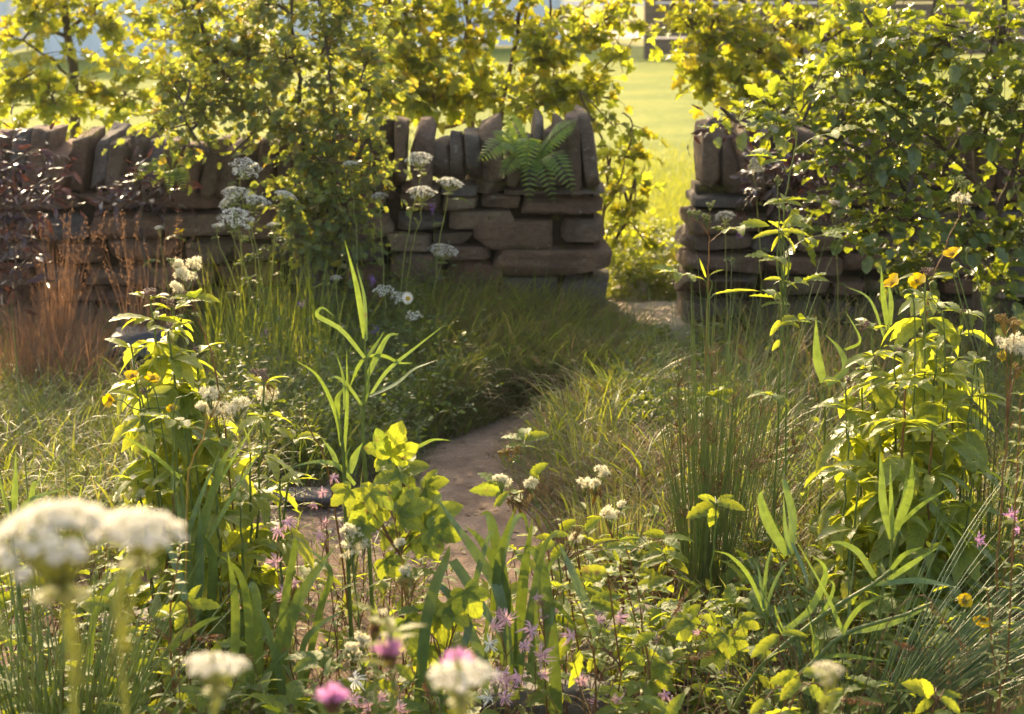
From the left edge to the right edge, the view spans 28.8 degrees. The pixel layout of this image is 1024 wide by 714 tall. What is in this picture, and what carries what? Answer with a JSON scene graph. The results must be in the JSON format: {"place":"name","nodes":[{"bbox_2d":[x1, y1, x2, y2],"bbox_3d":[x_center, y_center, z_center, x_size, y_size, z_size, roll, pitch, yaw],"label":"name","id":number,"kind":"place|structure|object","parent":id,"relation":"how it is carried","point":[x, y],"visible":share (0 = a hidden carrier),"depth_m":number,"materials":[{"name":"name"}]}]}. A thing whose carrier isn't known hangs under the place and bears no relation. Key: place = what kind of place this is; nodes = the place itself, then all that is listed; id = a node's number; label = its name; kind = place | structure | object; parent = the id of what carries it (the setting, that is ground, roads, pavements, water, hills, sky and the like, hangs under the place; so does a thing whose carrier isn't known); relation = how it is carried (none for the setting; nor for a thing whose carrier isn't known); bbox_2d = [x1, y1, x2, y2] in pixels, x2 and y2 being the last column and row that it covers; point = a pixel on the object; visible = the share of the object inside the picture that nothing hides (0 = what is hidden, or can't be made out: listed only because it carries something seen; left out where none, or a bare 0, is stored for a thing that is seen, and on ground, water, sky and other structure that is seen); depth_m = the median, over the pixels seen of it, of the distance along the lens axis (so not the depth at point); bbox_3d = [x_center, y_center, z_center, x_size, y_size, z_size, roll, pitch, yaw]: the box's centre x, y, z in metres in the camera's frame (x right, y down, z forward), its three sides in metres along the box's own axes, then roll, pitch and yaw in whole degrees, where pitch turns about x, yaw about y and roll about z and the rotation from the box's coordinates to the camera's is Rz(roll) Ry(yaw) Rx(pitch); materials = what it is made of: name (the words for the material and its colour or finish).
{"place":"outdoors","nodes":[
{"label":"outdoors","id":0,"kind":"place"},
{"bbox_2d":[184,237,523,486],"bbox_3d":[-0.569,-0.058,6.982,1.187,0.483,2.433,-2,12,-8],"label":"vetch","id":1,"kind":"object","parent":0,"point":[357,408],"depth_m":6.52,"materials":[{"name":"plant"}]},
{"bbox_2d":[204,309,656,669],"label":"path","id":2,"kind":"structure","parent":0,"point":[444,460],"depth_m":5.81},
{"bbox_2d":[0,0,1023,713],"bbox_3d":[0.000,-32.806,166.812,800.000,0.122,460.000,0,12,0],"label":"ground","id":3,"kind":"structure","parent":0,"point":[648,94],"depth_m":17.42,"materials":[{"name":"plant"}]},
{"bbox_2d":[0,295,71,675],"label":"rush clump","id":4,"kind":"object","parent":3,"relation":"on","point":[27,498],"visible":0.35,"depth_m":4.32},
{"bbox_2d":[0,453,73,680],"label":"spearwort","id":5,"kind":"object","parent":3,"relation":"on","point":[11,509],"visible":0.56,"depth_m":4.14,"materials":[{"name":"green plant"}]},
{"bbox_2d":[0,267,94,402],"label":"grass tuft","id":6,"kind":"object","parent":3,"relation":"on","point":[21,319],"visible":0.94,"depth_m":6.93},
{"bbox_2d":[0,105,95,346],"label":"purple shrub","id":7,"kind":"object","parent":3,"relation":"on","point":[7,216],"visible":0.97,"depth_m":7.16,"materials":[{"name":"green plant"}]},
{"bbox_2d":[1,201,116,372],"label":"grass tuft","id":8,"kind":"object","parent":3,"relation":"on","point":[56,301],"visible":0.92,"depth_m":7.09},
{"bbox_2d":[0,498,126,713],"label":"wild carrot","id":9,"kind":"object","parent":3,"relation":"on","point":[61,589],"visible":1,"depth_m":1.41,"materials":[{"name":"plant"}]},
{"bbox_2d":[0,0,234,139],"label":"maple tree","id":10,"kind":"object","parent":3,"relation":"on","point":[31,15],"visible":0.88,"depth_m":9.97,"materials":[{"name":"green plant"}]},
{"bbox_2d":[0,501,254,713],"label":"rush clump","id":11,"kind":"object","parent":3,"relation":"on","point":[40,674],"visible":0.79,"depth_m":3.75,"materials":[{"name":"plant"}]},
{"bbox_2d":[34,0,237,58],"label":"marquee","id":12,"kind":"object","parent":3,"relation":"on","point":[92,42],"visible":0.17,"depth_m":26.62,"materials":[{"name":"fabric"}]},
{"bbox_2d":[53,208,222,366],"bbox_3d":[-1.294,-0.216,7.218,0.643,0.669,0.654,5,13,22],"label":"grass tuft","id":13,"kind":"object","parent":3,"relation":"on","point":[129,282],"visible":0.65,"depth_m":7.18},
{"bbox_2d":[104,326,174,382],"bbox_3d":[-1.327,0.009,7.162,0.267,0.228,0.255,0,12,0],"label":"boulder","id":14,"kind":"object","parent":3,"relation":"on","point":[133,336],"visible":0.24,"depth_m":7.07,"materials":[{"name":"stone"}]},
{"bbox_2d":[78,138,203,321],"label":"purple shrub","id":15,"kind":"object","parent":3,"relation":"on","point":[122,194],"visible":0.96,"depth_m":7.65,"materials":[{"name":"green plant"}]},
{"bbox_2d":[97,507,187,713],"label":"wild carrot","id":16,"kind":"object","parent":3,"relation":"on","point":[138,561],"visible":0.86,"depth_m":1.46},
{"bbox_2d":[84,584,247,712],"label":"bramble","id":17,"kind":"object","parent":3,"relation":"on","point":[203,604],"visible":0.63,"depth_m":3.83,"materials":[{"name":"green plant"}]},
{"bbox_2d":[153,541,190,705],"bbox_3d":[-0.646,0.601,3.796,0.081,0.512,0.062,0,12,0],"label":"loosestrife","id":18,"kind":"object","parent":3,"relation":"on","point":[170,596],"visible":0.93,"depth_m":3.77,"materials":[{"name":"green plant"}]},
{"bbox_2d":[112,371,249,668],"bbox_3d":[-0.685,0.403,4.132,0.298,0.750,0.134,-2,12,-11],"label":"meadowsweet","id":19,"kind":"object","parent":3,"relation":"on","point":[213,408],"visible":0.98,"depth_m":4.11,"materials":[{"name":"green plant"}]},
{"bbox_2d":[105,287,260,695],"bbox_3d":[-0.738,0.294,4.478,0.335,0.879,0.623,-2,12,-11],"label":"hemp agrimony","id":20,"kind":"object","parent":3,"relation":"on","point":[165,361],"visible":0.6,"depth_m":4.46,"materials":[{"name":"green plant"}]},
{"bbox_2d":[87,577,290,707],"bbox_3d":[-0.633,0.565,3.857,0.357,0.285,0.212,6,13,28],"label":"yellow flag","id":21,"kind":"object","parent":3,"relation":"on","point":[186,635],"visible":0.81,"depth_m":3.85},
{"bbox_2d":[117,417,268,687],"bbox_3d":[-0.648,0.441,4.238,0.328,0.629,0.130,2,12,9],"label":"spearwort","id":22,"kind":"object","parent":3,"relation":"on","point":[198,501],"visible":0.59,"depth_m":4.20,"materials":[{"name":"green plant"}]},
{"bbox_2d":[162,440,234,619],"bbox_3d":[-0.664,0.375,4.147,0.100,0.394,0.170,7,13,30],"label":"yellow flag","id":23,"kind":"object","parent":3,"relation":"on","point":[196,578],"visible":0.8,"depth_m":4.16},
{"bbox_2d":[166,256,241,608],"bbox_3d":[-0.696,0.239,4.446,0.202,0.926,0.129,6,13,28],"label":"meadowsweet","id":24,"kind":"object","parent":3,"relation":"on","point":[192,296],"visible":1,"depth_m":4.41,"materials":[{"name":"green plant"}]},
{"bbox_2d":[183,652,249,713],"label":"wild carrot","id":25,"kind":"object","parent":3,"relation":"on","point":[213,688],"visible":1,"depth_m":1.71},
{"bbox_2d":[203,364,319,689],"bbox_3d":[-0.549,0.387,4.376,0.244,0.720,0.365,1,12,7],"label":"hemp agrimony","id":26,"kind":"object","parent":3,"relation":"on","point":[253,505],"visible":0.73,"depth_m":4.39,"materials":[{"name":"green plant"}]},
{"bbox_2d":[101,0,439,332],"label":"hawthorn shrub","id":27,"kind":"object","parent":3,"relation":"on","point":[308,168],"visible":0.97,"depth_m":7.56,"materials":[{"name":"green plant"}]},
{"bbox_2d":[220,538,342,712],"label":"yellow flag","id":28,"kind":"object","parent":3,"relation":"on","point":[255,619],"visible":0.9,"depth_m":3.90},
{"bbox_2d":[254,383,326,576],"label":"meadowsweet","id":29,"kind":"object","parent":3,"relation":"on","point":[305,570],"visible":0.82,"depth_m":4.47,"materials":[{"name":"white plant"}]},
{"bbox_2d":[272,487,339,507],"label":"stone slab","id":30,"kind":"structure","parent":3,"relation":"on","point":[311,495],"depth_m":5.75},
{"bbox_2d":[0,104,620,344],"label":"dry stone wall","id":31,"kind":"structure","parent":3,"relation":"on","point":[502,221],"depth_m":8.02,"materials":[{"name":"stone"}]},
{"bbox_2d":[131,149,194,192],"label":"fern","id":32,"kind":"object","parent":31,"relation":"attached to","point":[173,172],"visible":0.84,"depth_m":7.62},
{"bbox_2d":[478,109,576,202],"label":"fern","id":33,"kind":"object","parent":31,"relation":"attached to","point":[521,154],"visible":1,"depth_m":7.80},
{"bbox_2d":[287,349,362,675],"bbox_3d":[-0.403,0.360,4.278,0.166,0.767,0.122,0,12,0],"label":"spearwort","id":34,"kind":"object","parent":3,"relation":"on","point":[353,459],"visible":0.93,"depth_m":4.27,"materials":[{"name":"green plant"}]},
{"bbox_2d":[284,630,369,713],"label":"meadowsweet","id":35,"kind":"object","parent":3,"relation":"on","point":[308,659],"visible":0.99,"depth_m":3.70,"materials":[{"name":"green plant"}]},
{"bbox_2d":[313,681,351,713],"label":"knapweed","id":36,"kind":"object","parent":3,"relation":"on","point":[334,698],"visible":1,"depth_m":2.01,"materials":[{"name":"pink plant"}]},
{"bbox_2d":[0,260,696,440],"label":"russet grass","id":37,"kind":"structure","parent":3,"relation":"on","point":[87,344],"depth_m":6.97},
{"bbox_2d":[353,603,393,713],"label":"knapweed","id":38,"kind":"object","parent":3,"relation":"on","point":[375,628],"visible":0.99,"depth_m":2.10,"materials":[{"name":"green plant"}]},
{"bbox_2d":[331,522,434,713],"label":"meadowsweet","id":39,"kind":"object","parent":3,"relation":"on","point":[347,529],"visible":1,"depth_m":3.95,"materials":[{"name":"green plant"}]},
{"bbox_2d":[315,239,451,677],"bbox_3d":[-0.281,0.239,4.292,0.278,0.999,0.202,1,12,7],"label":"spearwort","id":40,"kind":"object","parent":3,"relation":"on","point":[362,314],"visible":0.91,"depth_m":4.28,"materials":[{"name":"green plant"}]},
{"bbox_2d":[334,538,446,700],"bbox_3d":[-0.233,0.588,3.913,0.232,0.460,0.125,3,12,14],"label":"meadowsweet","id":41,"kind":"object","parent":3,"relation":"on","point":[408,609],"visible":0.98,"depth_m":3.90,"materials":[{"name":"green plant"}]},
{"bbox_2d":[358,615,426,713],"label":"knapweed","id":42,"kind":"object","parent":3,"relation":"on","point":[388,648],"visible":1,"depth_m":2.05,"materials":[{"name":"green plant"}]},
{"bbox_2d":[0,222,788,569],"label":"fresh grass","id":43,"kind":"structure","parent":3,"relation":"on","point":[578,410],"depth_m":6.44,"materials":[{"name":"plant"}]},
{"bbox_2d":[330,480,463,605],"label":"meadowsweet leaves","id":44,"kind":"object","parent":3,"relation":"on","point":[412,511],"visible":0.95,"depth_m":3.97,"materials":[{"name":"green plant"}]},
{"bbox_2d":[361,421,449,695],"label":"meadowsweet leaves","id":45,"kind":"object","parent":3,"relation":"on","point":[392,451],"visible":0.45,"depth_m":4.08,"materials":[{"name":"green plant"}]},
{"bbox_2d":[277,0,562,45],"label":"marquee","id":46,"kind":"object","parent":3,"relation":"on","point":[539,9],"visible":0.16,"depth_m":30.00,"materials":[{"name":"fabric"}]},
{"bbox_2d":[380,579,490,689],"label":"meadowsweet leaves","id":47,"kind":"object","parent":3,"relation":"on","point":[450,619],"visible":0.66,"depth_m":3.85,"materials":[{"name":"green plant"}]},
{"bbox_2d":[427,654,499,713],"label":"wild carrot","id":48,"kind":"object","parent":3,"relation":"on","point":[458,699],"visible":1,"depth_m":1.71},
{"bbox_2d":[331,0,664,178],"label":"maple tree","id":49,"kind":"object","parent":3,"relation":"on","point":[461,99],"visible":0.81,"depth_m":8.90,"materials":[{"name":"green plant"}]},
{"bbox_2d":[414,497,600,713],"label":"yellow flag","id":50,"kind":"object","parent":3,"relation":"on","point":[494,570],"visible":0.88,"depth_m":3.90,"materials":[{"name":"plant"}]},
{"bbox_2d":[0,245,1023,713],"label":"meadow grass","id":51,"kind":"structure","parent":3,"relation":"on","point":[504,327],"depth_m":6.55,"materials":[{"name":"plant"}]},
{"bbox_2d":[0,505,1023,713],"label":"leafy ground cover","id":52,"kind":"object","parent":3,"relation":"on","point":[652,580],"visible":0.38,"depth_m":4.21,"materials":[{"name":"green plant"}]},
{"bbox_2d":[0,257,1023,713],"bbox_3d":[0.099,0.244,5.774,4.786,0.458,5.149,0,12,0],"label":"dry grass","id":53,"kind":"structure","parent":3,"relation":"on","point":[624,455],"depth_m":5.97,"materials":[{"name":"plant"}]},
{"bbox_2d":[0,461,1023,713],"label":"narrow ground cover","id":54,"kind":"object","parent":3,"relation":"on","point":[498,651],"visible":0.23,"depth_m":4.19,"materials":[{"name":"green plant"}]},
{"bbox_2d":[0,514,1023,713],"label":"ground cover stalks","id":55,"kind":"object","parent":3,"relation":"on","point":[615,671],"visible":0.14,"depth_m":4.37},
{"bbox_2d":[0,466,1023,713],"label":"narrow ground cover stalks","id":56,"kind":"object","parent":3,"relation":"on","point":[484,628],"visible":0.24,"depth_m":4.23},
{"bbox_2d":[478,633,555,713],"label":"ragged robin","id":57,"kind":"object","parent":3,"relation":"on","point":[507,680],"visible":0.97,"depth_m":3.71,"materials":[{"name":"pink plant"}]},
{"bbox_2d":[473,670,634,713],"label":"stone slab","id":58,"kind":"structure","parent":3,"relation":"on","point":[573,690],"depth_m":4.11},
{"bbox_2d":[469,427,639,671],"bbox_3d":[0.091,0.466,4.163,0.314,0.599,0.223,5,12,21],"label":"meadowsweet","id":59,"kind":"object","parent":3,"relation":"on","point":[524,434],"visible":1,"depth_m":4.16,"materials":[{"name":"green plant"}]},
{"bbox_2d":[477,462,638,688],"bbox_3d":[0.063,0.497,4.099,0.357,0.561,0.179,6,13,26],"label":"meadowsweet","id":60,"kind":"object","parent":3,"relation":"on","point":[535,471],"depth_m":4.08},
{"bbox_2d":[527,526,627,679],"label":"meadowsweet","id":61,"kind":"object","parent":3,"relation":"on","point":[566,606],"visible":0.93,"depth_m":4.10,"materials":[{"name":"green plant"}]},
{"bbox_2d":[561,609,630,713],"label":"ragged robin","id":62,"kind":"object","parent":3,"relation":"on","point":[601,620],"visible":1,"depth_m":3.73,"materials":[{"name":"pink plant"}]},
{"bbox_2d":[575,465,631,612],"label":"meadowsweet","id":63,"kind":"object","parent":3,"relation":"on","point":[592,482],"visible":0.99,"depth_m":4.51,"materials":[{"name":"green plant"}]},
{"bbox_2d":[522,469,693,579],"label":"grass tuft","id":64,"kind":"object","parent":3,"relation":"on","point":[604,526],"visible":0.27,"depth_m":5.11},
{"bbox_2d":[559,564,668,712],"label":"bramble","id":65,"kind":"object","parent":3,"relation":"on","point":[627,655],"visible":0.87,"depth_m":3.85,"materials":[{"name":"green plant"}]},
{"bbox_2d":[579,91,681,273],"bbox_3d":[0.497,-0.698,8.620,0.442,0.885,0.523,-3,12,-13],"label":"maple sapling","id":66,"kind":"object","parent":3,"relation":"on","point":[629,208],"visible":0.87,"depth_m":8.62,"materials":[{"name":"green plant"}]},
{"bbox_2d":[604,212,684,299],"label":"gap weed","id":67,"kind":"object","parent":3,"relation":"on","point":[642,268],"depth_m":8.74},
{"bbox_2d":[599,499,693,624],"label":"meadowsweet","id":68,"kind":"object","parent":3,"relation":"on","point":[671,541],"visible":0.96,"depth_m":4.37,"materials":[{"name":"green plant"}]},
{"bbox_2d":[616,301,690,348],"bbox_3d":[0.554,-0.095,8.317,0.375,0.189,0.590,0,12,0],"label":"step stone","id":69,"kind":"object","parent":3,"relation":"on","point":[663,303],"visible":0.13,"depth_m":8.28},
{"bbox_2d":[632,664,747,711],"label":"clover","id":70,"kind":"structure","parent":3,"relation":"on","point":[741,705],"depth_m":4.25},
{"bbox_2d":[645,601,759,713],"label":"bramble","id":71,"kind":"object","parent":3,"relation":"on","point":[685,622],"visible":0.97,"depth_m":3.87,"materials":[{"name":"green plant"}]},
{"bbox_2d":[651,200,768,481],"bbox_3d":[0.459,0.142,4.677,0.262,1.020,0.142,4,12,17],"label":"meadowsweet","id":72,"kind":"object","parent":3,"relation":"on","point":[742,227],"visible":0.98,"depth_m":4.62,"materials":[{"name":"green plant"}]},
{"bbox_2d":[686,494,745,625],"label":"cranesbill leaves","id":73,"kind":"object","parent":3,"relation":"on","point":[709,507],"visible":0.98,"depth_m":4.37,"materials":[{"name":"green plant"}]},
{"bbox_2d":[636,265,796,607],"bbox_3d":[0.492,0.217,4.659,0.397,0.884,0.461,0,12,0],"label":"rush clump","id":74,"kind":"object","parent":3,"relation":"on","point":[696,559],"visible":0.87,"depth_m":4.68,"materials":[{"name":"plant"}]},
{"bbox_2d":[544,492,938,713],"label":"rush clump","id":75,"kind":"object","parent":3,"relation":"on","point":[843,666],"visible":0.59,"depth_m":4.04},
{"bbox_2d":[716,544,788,711],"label":"spearwort","id":76,"kind":"object","parent":3,"relation":"on","point":[762,599],"visible":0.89,"depth_m":4.02,"materials":[{"name":"green plant"}]},
{"bbox_2d":[631,0,925,134],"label":"maple tree","id":77,"kind":"object","parent":3,"relation":"on","point":[706,64],"visible":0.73,"depth_m":8.73,"materials":[{"name":"green plant"}]},
{"bbox_2d":[656,229,906,590],"bbox_3d":[0.671,0.141,4.885,0.516,0.916,0.615,-7,13,-29],"label":"rush clump","id":78,"kind":"object","parent":3,"relation":"on","point":[765,455],"visible":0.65,"depth_m":4.91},
{"bbox_2d":[753,216,809,625],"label":"meadowsweet leaves","id":79,"kind":"object","parent":3,"relation":"on","point":[775,326],"visible":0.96,"depth_m":4.56,"materials":[{"name":"green plant"}]},
{"bbox_2d":[687,104,877,361],"bbox_3d":[1.042,-0.460,7.639,0.848,0.986,0.510,6,13,27],"label":"purple shrub","id":80,"kind":"object","parent":3,"relation":"on","point":[778,169],"visible":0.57,"depth_m":7.50,"materials":[{"name":"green plant"}]},
{"bbox_2d":[744,175,828,614],"bbox_3d":[0.623,0.121,4.615,0.197,1.087,0.242,0,12,0],"label":"meadowsweet","id":81,"kind":"object","parent":3,"relation":"on","point":[794,220],"visible":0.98,"depth_m":4.54,"materials":[{"name":"green plant"}]},
{"bbox_2d":[750,629,844,713],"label":"bramble","id":82,"kind":"object","parent":3,"relation":"on","point":[790,681],"visible":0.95,"depth_m":3.56,"materials":[{"name":"green plant"}]},
{"bbox_2d":[757,471,838,713],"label":"spearwort","id":83,"kind":"object","parent":3,"relation":"on","point":[787,546],"visible":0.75,"depth_m":4.11,"materials":[{"name":"green plant"}]},
{"bbox_2d":[746,110,860,569],"bbox_3d":[0.670,0.030,4.702,0.256,1.222,0.249,0,12,0],"label":"meadowsweet","id":84,"kind":"object","parent":3,"relation":"on","point":[831,231],"visible":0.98,"depth_m":4.62,"materials":[{"name":"green plant"}]},
{"bbox_2d":[812,661,843,713],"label":"wild carrot","id":85,"kind":"object","parent":3,"relation":"on","point":[827,682],"visible":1,"depth_m":2.01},
{"bbox_2d":[643,0,1023,58],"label":"timber fence","id":86,"kind":"object","parent":3,"relation":"on","point":[651,14],"visible":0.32,"depth_m":26.99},
{"bbox_2d":[813,312,860,561],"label":"spearwort","id":87,"kind":"object","parent":3,"relation":"on","point":[818,363],"visible":0.74,"depth_m":4.80,"materials":[{"name":"green plant"}]},
{"bbox_2d":[729,541,953,713],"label":"spearwort","id":88,"kind":"object","parent":3,"relation":"on","point":[812,606],"visible":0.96,"depth_m":3.92,"materials":[{"name":"green plant"}]},
{"bbox_2d":[735,289,957,430],"bbox_3d":[1.157,-0.001,6.715,0.687,0.505,0.716,-5,13,-23],"label":"grass tuft","id":89,"kind":"object","parent":3,"relation":"on","point":[853,365],"visible":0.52,"depth_m":6.78,"materials":[{"name":"plant"}]},
{"bbox_2d":[673,117,1023,347],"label":"dry stone wall","id":90,"kind":"structure","parent":3,"relation":"on","point":[715,167],"depth_m":8.05,"materials":[{"name":"stone"}]},
{"bbox_2d":[775,532,931,713],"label":"spearwort","id":91,"kind":"object","parent":3,"relation":"on","point":[874,625],"visible":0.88,"depth_m":3.88,"materials":[{"name":"green plant"}]},
{"bbox_2d":[698,0,1023,370],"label":"beech shrub","id":92,"kind":"object","parent":3,"relation":"on","point":[960,89],"visible":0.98,"depth_m":6.87,"materials":[{"name":"green plant"}]},
{"bbox_2d":[848,268,895,454],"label":"spearwort","id":93,"kind":"object","parent":3,"relation":"on","point":[888,314],"visible":0.53,"depth_m":4.98,"materials":[{"name":"green plant"}]},
{"bbox_2d":[804,267,1013,657],"bbox_3d":[0.945,0.234,4.733,0.528,0.857,0.644,0,12,0],"label":"hemp agrimony","id":94,"kind":"object","parent":3,"relation":"on","point":[876,435],"visible":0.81,"depth_m":4.70,"materials":[{"name":"green plant"}]},
{"bbox_2d":[815,461,1006,664],"bbox_3d":[0.917,0.479,4.560,0.403,0.479,0.430,10,15,40],"label":"hemp agrimony","id":95,"kind":"object","parent":3,"relation":"on","point":[967,556],"visible":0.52,"depth_m":4.53,"materials":[{"name":"green plant"}]},
{"bbox_2d":[875,454,953,691],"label":"spearwort","id":96,"kind":"object","parent":3,"relation":"on","point":[892,528],"visible":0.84,"depth_m":4.08,"materials":[{"name":"green plant"}]},
{"bbox_2d":[901,678,961,713],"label":"bramble","id":97,"kind":"object","parent":3,"relation":"on","point":[921,687],"visible":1,"depth_m":3.65,"materials":[{"name":"green plant"}]},
{"bbox_2d":[850,620,1023,713],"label":"grass tuft","id":98,"kind":"object","parent":3,"relation":"on","point":[975,692],"visible":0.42,"depth_m":3.87,"materials":[{"name":"plant"}]},
{"bbox_2d":[864,304,1023,588],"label":"rush clump","id":99,"kind":"object","parent":3,"relation":"on","point":[1010,426],"visible":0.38,"depth_m":4.83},
{"bbox_2d":[916,175,971,331],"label":"meadowsweet","id":100,"kind":"object","parent":3,"relation":"on","point":[962,198],"visible":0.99,"depth_m":4.93,"materials":[{"name":"green plant"}]},
{"bbox_2d":[872,469,1023,713],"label":"rush clump","id":101,"kind":"object","parent":3,"relation":"on","point":[975,665],"visible":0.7,"depth_m":3.89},
{"bbox_2d":[968,313,1023,700],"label":"meadowsweet","id":102,"kind":"object","parent":3,"relation":"on","point":[1015,348],"visible":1,"depth_m":3.98,"materials":[{"name":"green plant"}]},
{"bbox_2d":[978,586,1017,713],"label":"loosestrife","id":103,"kind":"object","parent":3,"relation":"on","point":[996,695],"visible":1,"depth_m":3.69,"materials":[{"name":"green plant"}]},
{"bbox_2d":[990,392,1023,713],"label":"loosestrife","id":104,"kind":"object","parent":3,"relation":"on","point":[1011,565],"visible":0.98,"depth_m":3.75,"materials":[{"name":"green plant"}]},
{"bbox_2d":[596,135,695,299],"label":"lawn grass","id":105,"kind":"structure","parent":0,"point":[674,210],"depth_m":12.02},
{"bbox_2d":[611,306,1023,535],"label":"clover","id":106,"kind":"object","parent":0,"point":[700,332],"depth_m":6.62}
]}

